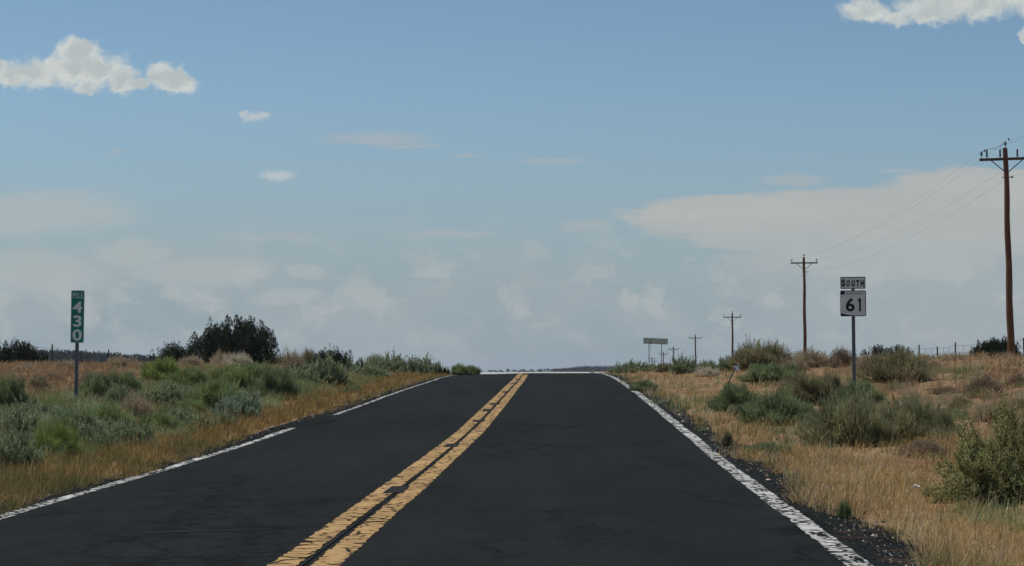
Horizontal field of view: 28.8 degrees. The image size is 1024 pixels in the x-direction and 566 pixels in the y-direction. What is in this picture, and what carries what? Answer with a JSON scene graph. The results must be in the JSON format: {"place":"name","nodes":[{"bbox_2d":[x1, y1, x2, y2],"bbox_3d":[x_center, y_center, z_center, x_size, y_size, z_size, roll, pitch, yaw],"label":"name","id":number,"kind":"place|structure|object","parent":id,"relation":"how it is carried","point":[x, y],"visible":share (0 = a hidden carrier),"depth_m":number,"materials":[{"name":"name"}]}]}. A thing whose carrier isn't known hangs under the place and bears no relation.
{"place":"outdoors","nodes":[
{"label":"outdoors","id":0,"kind":"place"},
{"bbox_2d":[0,373,888,565],"bbox_3d":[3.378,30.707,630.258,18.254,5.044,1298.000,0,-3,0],"label":"road","id":1,"kind":"structure","parent":0,"point":[562,469],"depth_m":18.58,"materials":[{"name":"black asphalt"}]},
{"bbox_2d":[0,428,293,518],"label":"white edge line","id":2,"kind":"object","parent":1,"relation":"on","point":[126,479],"visible":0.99,"depth_m":22.38,"materials":[{"name":"paint"}]},
{"bbox_2d":[267,373,522,565],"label":"yellow line","id":3,"kind":"object","parent":1,"relation":"on","point":[363,504],"visible":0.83,"depth_m":17.87,"materials":[{"name":"paint"}]},
{"bbox_2d":[383,486,408,492],"bbox_3d":[-1.129,2.018,19.479,0.211,0.014,0.950,0,-3,0],"label":"asphalt patch","id":4,"kind":"object","parent":1,"relation":"on","point":[396,489],"visible":1,"depth_m":19.43,"materials":[{"name":"black asphalt"}]},
{"bbox_2d":[299,373,523,565],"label":"tar seam","id":5,"kind":"object","parent":1,"relation":"on","point":[340,534],"visible":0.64,"depth_m":15.52,"materials":[{"name":"asphalt"}]},
{"bbox_2d":[311,375,526,565],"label":"yellow line","id":6,"kind":"object","parent":1,"relation":"on","point":[340,551],"visible":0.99,"depth_m":18.22,"materials":[{"name":"paint"}]},
{"bbox_2d":[604,374,867,565],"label":"white edge line","id":7,"kind":"object","parent":1,"relation":"on","point":[802,527],"visible":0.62,"depth_m":17.92,"materials":[{"name":"paint"}]},
{"bbox_2d":[0,0,1023,371],"label":"sky","id":8,"kind":"structure","parent":0,"point":[497,185],"materials":[{"name":"blue"}]},
{"bbox_2d":[1,345,1023,565],"bbox_3d":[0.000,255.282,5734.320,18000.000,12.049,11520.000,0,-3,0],"label":"ground","id":9,"kind":"structure","parent":0,"point":[946,381],"depth_m":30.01,"materials":[{"name":"beige plant"}]},
{"bbox_2d":[0,371,38,409],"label":"rabbitbrush","id":10,"kind":"object","parent":9,"relation":"on","point":[9,392],"visible":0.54,"depth_m":42.00,"materials":[{"name":"green plant"}]},
{"bbox_2d":[0,337,39,363],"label":"juniper tree","id":11,"kind":"object","parent":9,"relation":"on","point":[24,352],"visible":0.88,"depth_m":103.40,"materials":[{"name":"green plant"}]},
{"bbox_2d":[0,402,40,435],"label":"sagebrush","id":12,"kind":"object","parent":9,"relation":"on","point":[16,418],"visible":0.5,"depth_m":32.70,"materials":[{"name":"green plant"}]},
{"bbox_2d":[0,419,46,471],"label":"sagebrush","id":13,"kind":"object","parent":9,"relation":"on","point":[15,450],"visible":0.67,"depth_m":25.60,"materials":[{"name":"green plant"}]},
{"bbox_2d":[2,394,50,418],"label":"sagebrush","id":14,"kind":"object","parent":9,"relation":"on","point":[21,404],"visible":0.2,"depth_m":35.98,"materials":[{"name":"green plant"}]},
{"bbox_2d":[25,374,51,389],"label":"rabbitbrush","id":15,"kind":"object","parent":9,"relation":"on","point":[37,382],"visible":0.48,"depth_m":55.22,"materials":[{"name":"green plant"}]},
{"bbox_2d":[29,415,84,460],"bbox_3d":[-6.362,2.190,28.060,0.853,0.713,0.787,-1,-3,20],"label":"rabbitbrush","id":16,"kind":"object","parent":9,"relation":"on","point":[56,436],"visible":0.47,"depth_m":27.91,"materials":[{"name":"green plant"}]},
{"bbox_2d":[52,358,74,370],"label":"dry shrub","id":17,"kind":"object","parent":9,"relation":"on","point":[70,363],"visible":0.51,"depth_m":76.02,"materials":[{"name":"brown plant"}]},
{"bbox_2d":[47,399,83,418],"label":"sagebrush","id":18,"kind":"object","parent":9,"relation":"on","point":[66,409],"visible":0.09,"depth_m":36.56,"materials":[{"name":"green plant"}]},
{"bbox_2d":[48,404,105,431],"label":"rabbitbrush","id":19,"kind":"object","parent":9,"relation":"on","point":[72,418],"visible":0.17,"depth_m":32.85,"materials":[{"name":"green plant"}]},
{"bbox_2d":[70,290,84,399],"bbox_3d":[-10.047,1.687,45.979,0.305,3.036,0.050,1,-3,-4],"label":"mile marker","id":20,"kind":"object","parent":9,"relation":"on","point":[77,317],"visible":0.97,"depth_m":46.00,"materials":[{"name":"metal"}]},
{"bbox_2d":[8,349,160,363],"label":"distant woodland","id":21,"kind":"object","parent":9,"relation":"on","point":[59,355],"visible":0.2,"depth_m":688.43,"materials":[{"name":"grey plant"}]},
{"bbox_2d":[77,411,122,449],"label":"sagebrush","id":22,"kind":"object","parent":9,"relation":"on","point":[85,432],"visible":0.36,"depth_m":29.76,"materials":[{"name":"green plant"}]},
{"bbox_2d":[78,370,124,397],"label":"rabbitbrush","id":23,"kind":"object","parent":9,"relation":"on","point":[96,383],"visible":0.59,"depth_m":50.13,"materials":[{"name":"green plant"}]},
{"bbox_2d":[0,361,214,393],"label":"dry scrub","id":24,"kind":"object","parent":9,"relation":"on","point":[65,373],"visible":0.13,"depth_m":69.23,"materials":[{"name":"brown plant"}]},
{"bbox_2d":[83,401,132,424],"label":"rabbitbrush","id":25,"kind":"object","parent":9,"relation":"on","point":[111,411],"visible":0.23,"depth_m":36.48,"materials":[{"name":"green plant"}]},
{"bbox_2d":[103,382,135,403],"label":"sagebrush","id":26,"kind":"object","parent":9,"relation":"on","point":[113,391],"visible":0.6,"depth_m":45.70,"materials":[{"name":"green plant"}]},
{"bbox_2d":[102,353,140,367],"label":"dry shrub","id":27,"kind":"object","parent":9,"relation":"on","point":[120,360],"visible":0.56,"depth_m":80.92,"materials":[{"name":"beige plant"}]},
{"bbox_2d":[110,366,142,391],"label":"rabbitbrush","id":28,"kind":"object","parent":9,"relation":"on","point":[124,378],"visible":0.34,"depth_m":55.01,"materials":[{"name":"green plant"}]},
{"bbox_2d":[111,412,156,446],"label":"sagebrush","id":29,"kind":"object","parent":9,"relation":"on","point":[126,431],"visible":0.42,"depth_m":31.43,"materials":[{"name":"green plant"}]},
{"bbox_2d":[115,392,158,417],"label":"dry shrub","id":30,"kind":"object","parent":9,"relation":"on","point":[139,404],"visible":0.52,"depth_m":39.57,"materials":[{"name":"beige plant"}]},
{"bbox_2d":[135,406,179,435],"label":"rabbitbrush","id":31,"kind":"object","parent":9,"relation":"on","point":[162,418],"visible":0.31,"depth_m":34.90,"materials":[{"name":"green plant"}]},
{"bbox_2d":[138,352,181,383],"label":"rabbitbrush","id":32,"kind":"object","parent":9,"relation":"on","point":[159,369],"visible":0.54,"depth_m":62.35,"materials":[{"name":"green plant"}]},
{"bbox_2d":[137,379,195,407],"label":"sagebrush","id":33,"kind":"object","parent":9,"relation":"on","point":[164,393],"visible":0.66,"depth_m":45.88,"materials":[{"name":"green plant"}]},
{"bbox_2d":[149,341,194,361],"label":"juniper tree","id":34,"kind":"object","parent":9,"relation":"on","point":[172,351],"visible":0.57,"depth_m":112.53,"materials":[{"name":"green plant"}]},
{"bbox_2d":[166,363,210,386],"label":"rabbitbrush","id":35,"kind":"object","parent":9,"relation":"on","point":[189,376],"visible":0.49,"depth_m":58.78,"materials":[{"name":"green plant"}]},
{"bbox_2d":[177,352,203,365],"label":"dry shrub","id":36,"kind":"object","parent":9,"relation":"on","point":[196,360],"visible":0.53,"depth_m":88.97,"materials":[{"name":"beige plant"}]},
{"bbox_2d":[178,396,204,412],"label":"rabbitbrush","id":37,"kind":"object","parent":9,"relation":"on","point":[195,403],"visible":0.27,"depth_m":43.72,"materials":[{"name":"green plant"}]},
{"bbox_2d":[163,402,220,428],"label":"sagebrush","id":38,"kind":"object","parent":9,"relation":"on","point":[182,417],"visible":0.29,"depth_m":36.78,"materials":[{"name":"green plant"}]},
{"bbox_2d":[0,362,384,477],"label":"undergrowth","id":39,"kind":"object","parent":9,"relation":"on","point":[266,402],"visible":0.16,"depth_m":41.50,"materials":[{"name":"green plant"}]},
{"bbox_2d":[181,373,245,408],"bbox_3d":[-6.625,2.534,45.574,1.769,0.944,1.353,-1,-3,27],"label":"rabbitbrush","id":40,"kind":"object","parent":9,"relation":"on","point":[209,389],"visible":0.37,"depth_m":45.26,"materials":[{"name":"green plant"}]},
{"bbox_2d":[206,362,235,380],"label":"rabbitbrush","id":41,"kind":"object","parent":9,"relation":"on","point":[215,374],"visible":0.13,"depth_m":66.35,"materials":[{"name":"green plant"}]},
{"bbox_2d":[210,349,231,364],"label":"dry shrub","id":42,"kind":"object","parent":9,"relation":"on","point":[218,356],"visible":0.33,"depth_m":99.01,"materials":[{"name":"beige plant"}]},
{"bbox_2d":[0,376,442,509],"bbox_3d":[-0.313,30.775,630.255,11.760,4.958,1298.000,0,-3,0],"label":"road shoulder","id":43,"kind":"object","parent":9,"relation":"on","point":[257,436],"visible":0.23,"depth_m":29.65},
{"bbox_2d":[212,411,239,426],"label":"sagebrush","id":44,"kind":"object","parent":9,"relation":"on","point":[228,417],"visible":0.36,"depth_m":37.95,"materials":[{"name":"green plant"}]},
{"bbox_2d":[0,358,452,514],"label":"dry grass","id":45,"kind":"structure","parent":9,"relation":"on","point":[33,481],"depth_m":33.85,"materials":[{"name":"beige plant"}]},
{"bbox_2d":[177,314,282,365],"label":"juniper tree","id":46,"kind":"object","parent":9,"relation":"on","point":[246,338],"visible":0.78,"depth_m":111.02,"materials":[{"name":"green plant"}]},
{"bbox_2d":[216,351,252,365],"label":"dry shrub","id":47,"kind":"object","parent":9,"relation":"on","point":[240,358],"visible":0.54,"depth_m":91.02,"materials":[{"name":"beige plant"}]},
{"bbox_2d":[207,387,264,420],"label":"sagebrush","id":48,"kind":"object","parent":9,"relation":"on","point":[242,406],"visible":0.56,"depth_m":40.97,"materials":[{"name":"green plant"}]},
{"bbox_2d":[213,356,290,390],"bbox_3d":[-7.573,2.696,58.853,2.430,1.114,1.787,0,-3,9],"label":"rabbitbrush","id":49,"kind":"object","parent":9,"relation":"on","point":[250,372],"visible":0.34,"depth_m":58.45,"materials":[{"name":"green plant"}]},
{"bbox_2d":[246,361,302,398],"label":"rabbitbrush","id":50,"kind":"object","parent":9,"relation":"on","point":[280,380],"visible":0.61,"depth_m":53.60,"materials":[{"name":"green plant"}]},
{"bbox_2d":[275,344,306,365],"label":"dry shrub","id":51,"kind":"object","parent":9,"relation":"on","point":[289,356],"visible":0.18,"depth_m":139.54,"materials":[{"name":"beige plant"}]},
{"bbox_2d":[271,415,336,428],"bbox_3d":[-3.848,2.673,38.413,0.838,0.117,5.412,0,-3,1],"label":"road shoulder","id":52,"kind":"object","parent":9,"relation":"on","point":[311,421],"visible":1,"depth_m":38.13},
{"bbox_2d":[299,346,317,363],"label":"rabbitbrush","id":53,"kind":"object","parent":9,"relation":"on","point":[308,354],"visible":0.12,"depth_m":139.59,"materials":[{"name":"green plant"}]},
{"bbox_2d":[289,350,354,386],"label":"sagebrush","id":54,"kind":"object","parent":9,"relation":"on","point":[330,371],"visible":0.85,"depth_m":68.17,"materials":[{"name":"green plant"}]},
{"bbox_2d":[313,346,353,368],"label":"juniper tree","id":55,"kind":"object","parent":9,"relation":"on","point":[337,356],"visible":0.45,"depth_m":101.50,"materials":[{"name":"green plant"}]},
{"bbox_2d":[347,360,394,377],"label":"sagebrush","id":56,"kind":"object","parent":9,"relation":"on","point":[372,368],"visible":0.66,"depth_m":86.43,"materials":[{"name":"green plant"}]},
{"bbox_2d":[363,350,418,373],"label":"sagebrush","id":57,"kind":"object","parent":9,"relation":"on","point":[390,366],"visible":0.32,"depth_m":139.18,"materials":[{"name":"green plant"}]},
{"bbox_2d":[403,351,441,374],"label":"sagebrush","id":58,"kind":"object","parent":9,"relation":"on","point":[423,367],"visible":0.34,"depth_m":138.99,"materials":[{"name":"green plant"}]},
{"bbox_2d":[450,362,467,374],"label":"rabbitbrush","id":59,"kind":"object","parent":9,"relation":"on","point":[458,369],"visible":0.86,"depth_m":99.73,"materials":[{"name":"green plant"}]},
{"bbox_2d":[1,373,990,565],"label":"gravel","id":60,"kind":"structure","parent":9,"relation":"on","point":[854,524],"depth_m":21.98,"materials":[{"name":"grey gravel"}]},
{"bbox_2d":[552,365,670,371],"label":"distant woodland","id":61,"kind":"object","parent":9,"relation":"on","point":[588,368],"visible":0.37,"depth_m":1816.00,"materials":[{"name":"grey plant"}]},
{"bbox_2d":[614,359,649,372],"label":"sagebrush","id":62,"kind":"object","parent":9,"relation":"on","point":[630,366],"visible":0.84,"depth_m":90.73,"materials":[{"name":"green plant"}]},
{"bbox_2d":[643,338,667,362],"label":"roadside board","id":63,"kind":"object","parent":9,"relation":"on","point":[650,341],"visible":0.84,"depth_m":349.80,"materials":[{"name":"metal"}]},
{"bbox_2d":[668,350,700,373],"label":"sagebrush","id":64,"kind":"object","parent":9,"relation":"on","point":[682,366],"visible":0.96,"depth_m":80.75,"materials":[{"name":"green plant"}]},
{"bbox_2d":[692,364,719,376],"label":"dry shrub","id":65,"kind":"object","parent":9,"relation":"on","point":[707,371],"visible":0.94,"depth_m":71.07,"materials":[{"name":"beige plant"}]},
{"bbox_2d":[713,352,733,371],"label":"sagebrush","id":66,"kind":"object","parent":9,"relation":"on","point":[721,364],"visible":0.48,"depth_m":75.90,"materials":[{"name":"green plant"}]},
{"bbox_2d":[705,379,762,411],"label":"rabbitbrush","id":67,"kind":"object","parent":9,"relation":"on","point":[733,393],"visible":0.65,"depth_m":40.50,"materials":[{"name":"green plant"}]},
{"bbox_2d":[725,400,744,416],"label":"sagebrush","id":68,"kind":"object","parent":9,"relation":"on","point":[734,407],"visible":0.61,"depth_m":38.48,"materials":[{"name":"green plant"}]},
{"bbox_2d":[725,338,797,370],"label":"rabbitbrush","id":69,"kind":"object","parent":9,"relation":"on","point":[743,357],"visible":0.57,"depth_m":74.33,"materials":[{"name":"green plant"}]},
{"bbox_2d":[743,441,793,455],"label":"rabbitbrush","id":70,"kind":"object","parent":9,"relation":"on","point":[764,445],"visible":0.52,"depth_m":25.92,"materials":[{"name":"green plant"}]},
{"bbox_2d":[733,360,812,382],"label":"rabbitbrush","id":71,"kind":"object","parent":9,"relation":"on","point":[771,372],"visible":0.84,"depth_m":58.33,"materials":[{"name":"green plant"}]},
{"bbox_2d":[733,382,815,425],"bbox_3d":[4.722,2.143,34.629,1.426,0.855,1.556,1,-3,-20],"label":"rabbitbrush","id":72,"kind":"object","parent":9,"relation":"on","point":[786,404],"visible":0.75,"depth_m":34.46,"materials":[{"name":"green plant"}]},
{"bbox_2d":[610,374,938,565],"bbox_3d":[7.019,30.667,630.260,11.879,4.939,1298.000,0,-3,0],"label":"road shoulder","id":73,"kind":"object","parent":9,"relation":"on","point":[890,544],"visible":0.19,"depth_m":15.45},
{"bbox_2d":[627,377,658,391],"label":"rabbitbrush","id":74,"kind":"object","parent":73,"relation":"on","point":[642,385],"visible":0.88,"depth_m":55.45,"materials":[{"name":"green plant"}]},
{"bbox_2d":[720,429,732,446],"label":"rabbitbrush","id":75,"kind":"object","parent":73,"relation":"on","point":[726,440],"visible":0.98,"depth_m":28.19,"materials":[{"name":"green plant"}]},
{"bbox_2d":[837,499,851,517],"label":"rabbitbrush","id":76,"kind":"object","parent":73,"relation":"on","point":[844,508],"visible":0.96,"depth_m":16.31,"materials":[{"name":"green plant"}]},
{"bbox_2d":[779,354,810,371],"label":"dry shrub","id":77,"kind":"object","parent":9,"relation":"on","point":[799,363],"visible":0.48,"depth_m":67.55,"materials":[{"name":"brown plant"}]},
{"bbox_2d":[791,254,817,353],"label":"power pole","id":78,"kind":"object","parent":9,"relation":"on","point":[804,313],"visible":0.93,"depth_m":182.00,"materials":[{"name":"brown wood"}]},
{"bbox_2d":[776,365,833,405],"bbox_3d":[6.003,2.171,41.781,1.316,0.905,1.510,2,-3,-35],"label":"rabbitbrush","id":79,"kind":"object","parent":9,"relation":"on","point":[806,388],"visible":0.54,"depth_m":41.49,"materials":[{"name":"green plant"}]},
{"bbox_2d":[790,345,829,367],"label":"dry shrub","id":80,"kind":"object","parent":9,"relation":"on","point":[812,358],"visible":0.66,"depth_m":69.61,"materials":[{"name":"brown plant"}]},
{"bbox_2d":[818,370,847,402],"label":"rabbitbrush","id":81,"kind":"object","parent":9,"relation":"on","point":[836,381],"visible":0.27,"depth_m":42.02,"materials":[{"name":"green plant"}]},
{"bbox_2d":[828,345,857,367],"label":"dry shrub","id":82,"kind":"object","parent":9,"relation":"on","point":[842,356],"visible":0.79,"depth_m":67.03,"materials":[{"name":"brown plant"}]},
{"bbox_2d":[791,384,900,446],"bbox_3d":[4.663,1.866,27.812,1.380,0.995,1.503,2,-3,-41],"label":"rabbitbrush","id":83,"kind":"object","parent":9,"relation":"on","point":[830,420],"visible":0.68,"depth_m":27.54,"materials":[{"name":"green plant"}]},
{"bbox_2d":[840,277,865,384],"bbox_3d":[8.097,1.402,47.193,0.608,3.104,0.051,0,-3,3],"label":"route sign","id":84,"kind":"object","parent":9,"relation":"on","point":[853,302],"visible":0.99,"depth_m":47.22,"materials":[{"name":"metal"}]},
{"bbox_2d":[832,378,886,402],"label":"rabbitbrush","id":85,"kind":"object","parent":9,"relation":"on","point":[858,388],"visible":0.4,"depth_m":40.37,"materials":[{"name":"green plant"}]},
{"bbox_2d":[844,349,882,373],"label":"dry shrub","id":86,"kind":"object","parent":9,"relation":"on","point":[859,362],"visible":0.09,"depth_m":59.01,"materials":[{"name":"brown plant"}]},
{"bbox_2d":[851,409,893,446],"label":"rabbitbrush","id":87,"kind":"object","parent":9,"relation":"on","point":[878,428],"visible":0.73,"depth_m":27.18,"materials":[{"name":"green plant"}]},
{"bbox_2d":[859,344,891,358],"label":"juniper tree","id":88,"kind":"object","parent":9,"relation":"on","point":[877,348],"visible":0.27,"depth_m":111.68,"materials":[{"name":"green plant"}]},
{"bbox_2d":[851,345,933,383],"bbox_3d":[9.620,2.001,48.990,1.922,1.037,2.543,2,-3,-33],"label":"rabbitbrush","id":89,"kind":"object","parent":9,"relation":"on","point":[897,367],"visible":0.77,"depth_m":48.66,"materials":[{"name":"green plant"}]},
{"bbox_2d":[784,354,1023,445],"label":"dry scrub","id":90,"kind":"object","parent":9,"relation":"on","point":[992,397],"visible":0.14,"depth_m":37.88,"materials":[{"name":"brown plant"}]},
{"bbox_2d":[788,362,1023,441],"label":"undergrowth","id":91,"kind":"object","parent":9,"relation":"on","point":[939,370],"visible":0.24,"depth_m":37.95,"materials":[{"name":"brown plant"}]},
{"bbox_2d":[877,390,948,442],"bbox_3d":[5.622,1.899,28.118,1.087,0.833,1.166,-1,-3,30],"label":"rabbitbrush","id":92,"kind":"object","parent":9,"relation":"on","point":[914,417],"visible":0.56,"depth_m":27.91,"materials":[{"name":"green plant"}]},
{"bbox_2d":[894,438,948,458],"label":"dry shrub","id":93,"kind":"object","parent":9,"relation":"on","point":[934,446],"visible":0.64,"depth_m":24.45,"materials":[{"name":"brown plant"}]},
{"bbox_2d":[926,385,960,393],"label":"dry shrub","id":94,"kind":"object","parent":9,"relation":"on","point":[953,389],"visible":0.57,"depth_m":41.92,"materials":[{"name":"brown plant"}]},
{"bbox_2d":[928,404,965,432],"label":"rabbitbrush","id":95,"kind":"object","parent":9,"relation":"on","point":[938,417],"visible":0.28,"depth_m":27.84,"materials":[{"name":"green plant"}]},
{"bbox_2d":[944,396,974,412],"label":"rabbitbrush","id":96,"kind":"object","parent":9,"relation":"on","point":[960,402],"visible":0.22,"depth_m":34.41,"materials":[{"name":"green plant"}]},
{"bbox_2d":[918,392,1023,507],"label":"leafy shrub","id":97,"kind":"object","parent":9,"relation":"on","point":[981,473],"visible":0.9,"depth_m":17.40,"materials":[{"name":"green plant"}]},
{"bbox_2d":[960,368,1006,398],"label":"dry shrub","id":98,"kind":"object","parent":9,"relation":"on","point":[987,381],"visible":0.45,"depth_m":39.11,"materials":[{"name":"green plant"}]},
{"bbox_2d":[969,400,1001,422],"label":"dry shrub","id":99,"kind":"object","parent":9,"relation":"on","point":[980,414],"visible":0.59,"depth_m":30.48,"materials":[{"name":"brown plant"}]},
{"bbox_2d":[952,373,1023,480],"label":"leafy shrub","id":100,"kind":"object","parent":9,"relation":"on","point":[1010,421],"visible":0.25,"depth_m":19.03,"materials":[{"name":"green plant"}]},
{"bbox_2d":[969,336,1021,356],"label":"juniper tree","id":101,"kind":"object","parent":9,"relation":"on","point":[996,346],"visible":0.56,"depth_m":97.55,"materials":[{"name":"green plant"}]},
{"bbox_2d":[979,138,1023,354],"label":"power pole","id":102,"kind":"object","parent":9,"relation":"on","point":[1009,304],"visible":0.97,"depth_m":91.08,"materials":[{"name":"brown wood"}]},
{"bbox_2d":[1005,370,1023,387],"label":"dry shrub","id":103,"kind":"object","parent":9,"relation":"on","point":[1019,378],"visible":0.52,"depth_m":41.47,"materials":[{"name":"brown plant"}]},
{"bbox_2d":[1007,394,1023,409],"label":"dry shrub","id":104,"kind":"object","parent":9,"relation":"on","point":[1015,401],"visible":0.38,"depth_m":33.47,"materials":[{"name":"brown plant"}]},
{"bbox_2d":[480,372,603,373],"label":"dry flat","id":105,"kind":"structure","parent":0,"point":[531,372],"depth_m":1502.56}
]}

